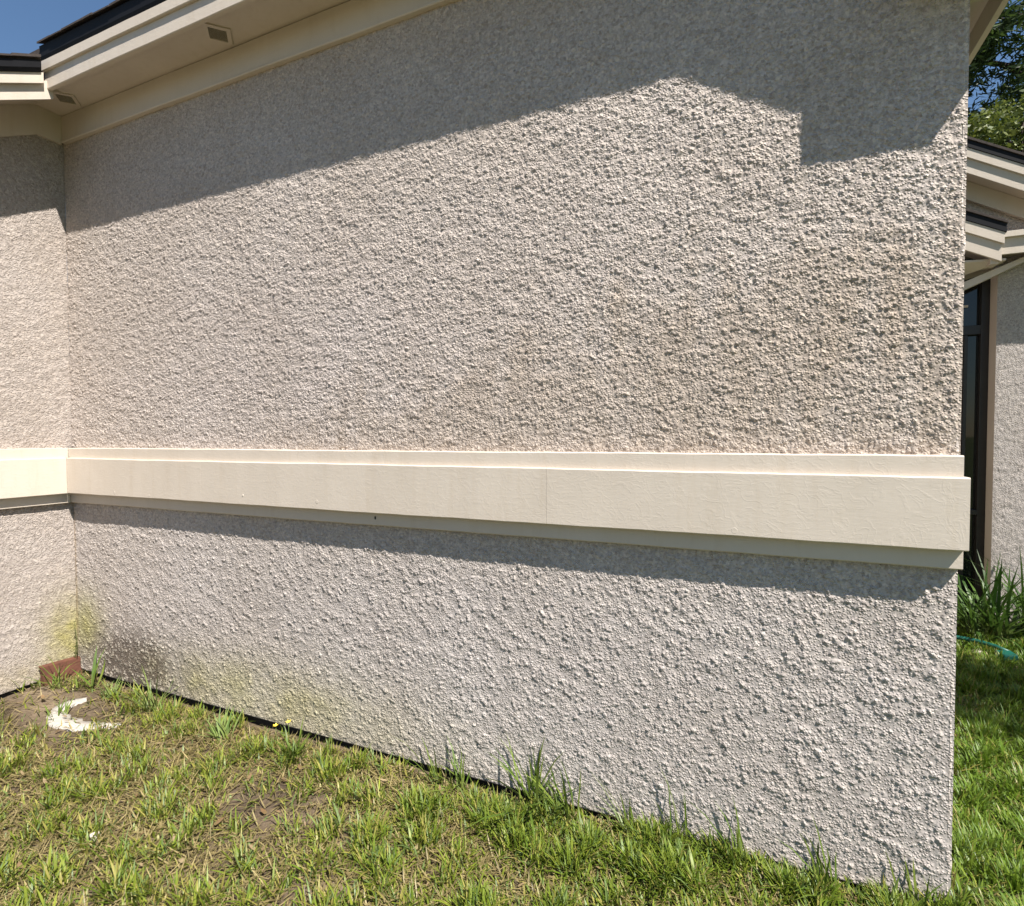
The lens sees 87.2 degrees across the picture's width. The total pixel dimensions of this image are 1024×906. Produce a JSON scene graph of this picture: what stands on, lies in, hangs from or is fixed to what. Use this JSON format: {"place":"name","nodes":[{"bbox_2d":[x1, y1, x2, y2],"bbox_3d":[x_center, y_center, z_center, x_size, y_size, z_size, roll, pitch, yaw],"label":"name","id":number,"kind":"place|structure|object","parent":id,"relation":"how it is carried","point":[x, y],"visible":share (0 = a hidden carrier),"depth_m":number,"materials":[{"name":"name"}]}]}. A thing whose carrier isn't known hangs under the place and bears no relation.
{"place":"outdoors","nodes":[
{"label":"outdoors","id":0,"kind":"place"},
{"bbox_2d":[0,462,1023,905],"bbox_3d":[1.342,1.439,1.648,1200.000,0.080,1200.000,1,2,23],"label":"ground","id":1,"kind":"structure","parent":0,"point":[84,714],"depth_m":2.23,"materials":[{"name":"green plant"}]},
{"bbox_2d":[24,654,81,690],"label":"grass tuft","id":2,"kind":"object","parent":1,"relation":"on","point":[57,679],"visible":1,"depth_m":3.16,"materials":[{"name":"green plant"}]},
{"bbox_2d":[43,697,73,719],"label":"grass tuft","id":3,"kind":"object","parent":1,"relation":"on","point":[63,712],"visible":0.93,"depth_m":2.90,"materials":[{"name":"green plant"}]},
{"bbox_2d":[38,656,81,685],"bbox_3d":[-2.747,1.335,3.280,0.054,0.143,0.209,1,2,23],"label":"metal flashing","id":4,"kind":"object","parent":1,"relation":"on","point":[51,669],"visible":0.72,"depth_m":3.27,"materials":[{"name":"red metal"}]},
{"bbox_2d":[73,622,77,657],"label":"weed sprig","id":5,"kind":"object","parent":1,"relation":"on","point":[77,645],"visible":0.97,"depth_m":3.35,"materials":[{"name":"green plant"}]},
{"bbox_2d":[46,697,122,731],"bbox_3d":[-2.303,1.428,2.865,0.500,0.069,0.218,1,2,32],"label":"plaster scrap","id":6,"kind":"object","parent":1,"relation":"on","point":[56,717],"visible":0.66,"depth_m":2.84,"materials":[{"name":"white paint"}]},
{"bbox_2d":[63,647,105,691],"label":"grass tuft","id":7,"kind":"object","parent":1,"relation":"on","point":[94,669],"visible":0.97,"depth_m":3.19,"materials":[{"name":"green plant"}]},
{"bbox_2d":[95,677,123,698],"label":"grass tuft","id":8,"kind":"object","parent":1,"relation":"on","point":[108,691],"visible":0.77,"depth_m":3.11,"materials":[{"name":"green plant"}]},
{"bbox_2d":[107,667,176,725],"bbox_3d":[-2.025,1.289,2.898,0.316,0.264,0.341,1,2,23],"label":"grass tuft","id":9,"kind":"object","parent":1,"relation":"on","point":[154,701],"visible":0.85,"depth_m":2.93,"materials":[{"name":"green plant"}]},
{"bbox_2d":[189,705,245,742],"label":"grass tuft","id":10,"kind":"object","parent":1,"relation":"on","point":[221,730],"visible":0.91,"depth_m":2.68,"materials":[{"name":"green plant"}]},
{"bbox_2d":[267,717,318,763],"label":"grass tuft","id":11,"kind":"object","parent":1,"relation":"on","point":[295,751],"visible":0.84,"depth_m":2.49,"materials":[{"name":"green plant"}]},
{"bbox_2d":[394,736,437,785],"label":"grass tuft","id":12,"kind":"object","parent":1,"relation":"on","point":[426,762],"visible":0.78,"depth_m":2.33,"materials":[{"name":"green plant"}]},
{"bbox_2d":[0,680,856,905],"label":"leaf litter","id":13,"kind":"object","parent":1,"relation":"on","point":[181,860],"visible":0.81,"depth_m":2.23,"materials":[{"name":"brown plant"}]},
{"bbox_2d":[424,734,471,797],"bbox_3d":[-0.297,1.326,2.212,0.202,0.215,0.238,1,2,23],"label":"grass tuft","id":14,"kind":"object","parent":1,"relation":"on","point":[458,781],"visible":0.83,"depth_m":2.27,"materials":[{"name":"green plant"}]},
{"bbox_2d":[0,0,1008,904],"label":"stucco house","id":15,"kind":"structure","parent":1,"relation":"on","point":[574,386],"depth_m":2.15,"materials":[{"name":"beige paint"}]},
{"bbox_2d":[465,735,582,849],"bbox_3d":[0.054,1.255,1.986,0.524,0.368,0.370,1,2,23],"label":"grass tuft","id":16,"kind":"object","parent":1,"relation":"on","point":[531,789],"visible":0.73,"depth_m":2.14,"materials":[{"name":"green plant"}]},
{"bbox_2d":[514,757,580,830],"bbox_3d":[0.075,1.291,2.057,0.327,0.281,0.226,1,2,23],"label":"grass tuft","id":17,"kind":"object","parent":1,"relation":"on","point":[566,808],"visible":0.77,"depth_m":2.10,"materials":[{"name":"green plant"}]},
{"bbox_2d":[592,776,632,835],"bbox_3d":[0.346,1.311,1.984,0.184,0.224,0.148,1,2,23],"label":"grass tuft","id":18,"kind":"object","parent":1,"relation":"on","point":[630,816],"visible":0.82,"depth_m":2.02,"materials":[{"name":"green plant"}]},
{"bbox_2d":[633,763,713,851],"bbox_3d":[0.564,1.273,1.930,0.323,0.297,0.136,0,2,3],"label":"grass tuft","id":19,"kind":"object","parent":1,"relation":"on","point":[685,823],"visible":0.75,"depth_m":1.94,"materials":[{"name":"green plant"}]},
{"bbox_2d":[689,799,746,887],"bbox_3d":[0.687,1.309,1.820,0.203,0.236,0.178,1,2,23],"label":"grass tuft","id":20,"kind":"object","parent":1,"relation":"on","point":[739,841],"visible":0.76,"depth_m":1.86,"materials":[{"name":"green plant"}]},
{"bbox_2d":[750,813,836,899],"bbox_3d":[0.898,1.308,1.728,0.282,0.242,0.180,1,2,23],"label":"grass tuft","id":21,"kind":"object","parent":1,"relation":"on","point":[825,867],"visible":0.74,"depth_m":1.76,"materials":[{"name":"green plant"}]},
{"bbox_2d":[869,851,944,905],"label":"grass tuft","id":22,"kind":"object","parent":1,"relation":"on","point":[927,895],"visible":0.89,"depth_m":1.66,"materials":[{"name":"green plant"}]},
{"bbox_2d":[956,635,1017,660],"bbox_3d":[3.074,1.330,3.820,0.765,0.060,0.199,2,2,45],"label":"garden hose","id":23,"kind":"object","parent":1,"relation":"on","point":[1011,654],"visible":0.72,"depth_m":3.65,"materials":[{"name":"green rubber"}]},
{"bbox_2d":[957,551,1023,648],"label":"border plant","id":24,"kind":"object","parent":1,"relation":"on","point":[989,608],"visible":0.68,"depth_m":3.91,"materials":[{"name":"green plant"}]},
{"bbox_2d":[957,136,1023,622],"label":"house wing","id":25,"kind":"structure","parent":1,"relation":"on","point":[992,428],"depth_m":4.21,"materials":[{"name":"beige paint"}]},
{"bbox_2d":[962,258,979,614],"bbox_3d":[3.339,-0.101,4.650,1.170,3.000,0.020,1,2,23],"label":"window","id":26,"kind":"structure","parent":25,"relation":"in","point":[971,295],"depth_m":4.44,"materials":[{"name":"black glass"}]},
{"bbox_2d":[958,551,1023,634],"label":"border plant","id":27,"kind":"object","parent":1,"relation":"on","point":[1020,613],"visible":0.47,"depth_m":3.96,"materials":[{"name":"green plant"}]},
{"bbox_2d":[967,89,1023,152],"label":"broadleaf tree","id":28,"kind":"object","parent":1,"relation":"on","point":[993,126],"visible":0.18,"depth_m":9.96,"materials":[{"name":"green plant"}]},
{"bbox_2d":[968,0,1023,147],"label":"pine tree","id":29,"kind":"object","parent":1,"relation":"on","point":[1008,20],"visible":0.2,"depth_m":12.82,"materials":[{"name":"green plant"}]},
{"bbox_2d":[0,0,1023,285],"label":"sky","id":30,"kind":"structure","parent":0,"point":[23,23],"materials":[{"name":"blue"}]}
]}

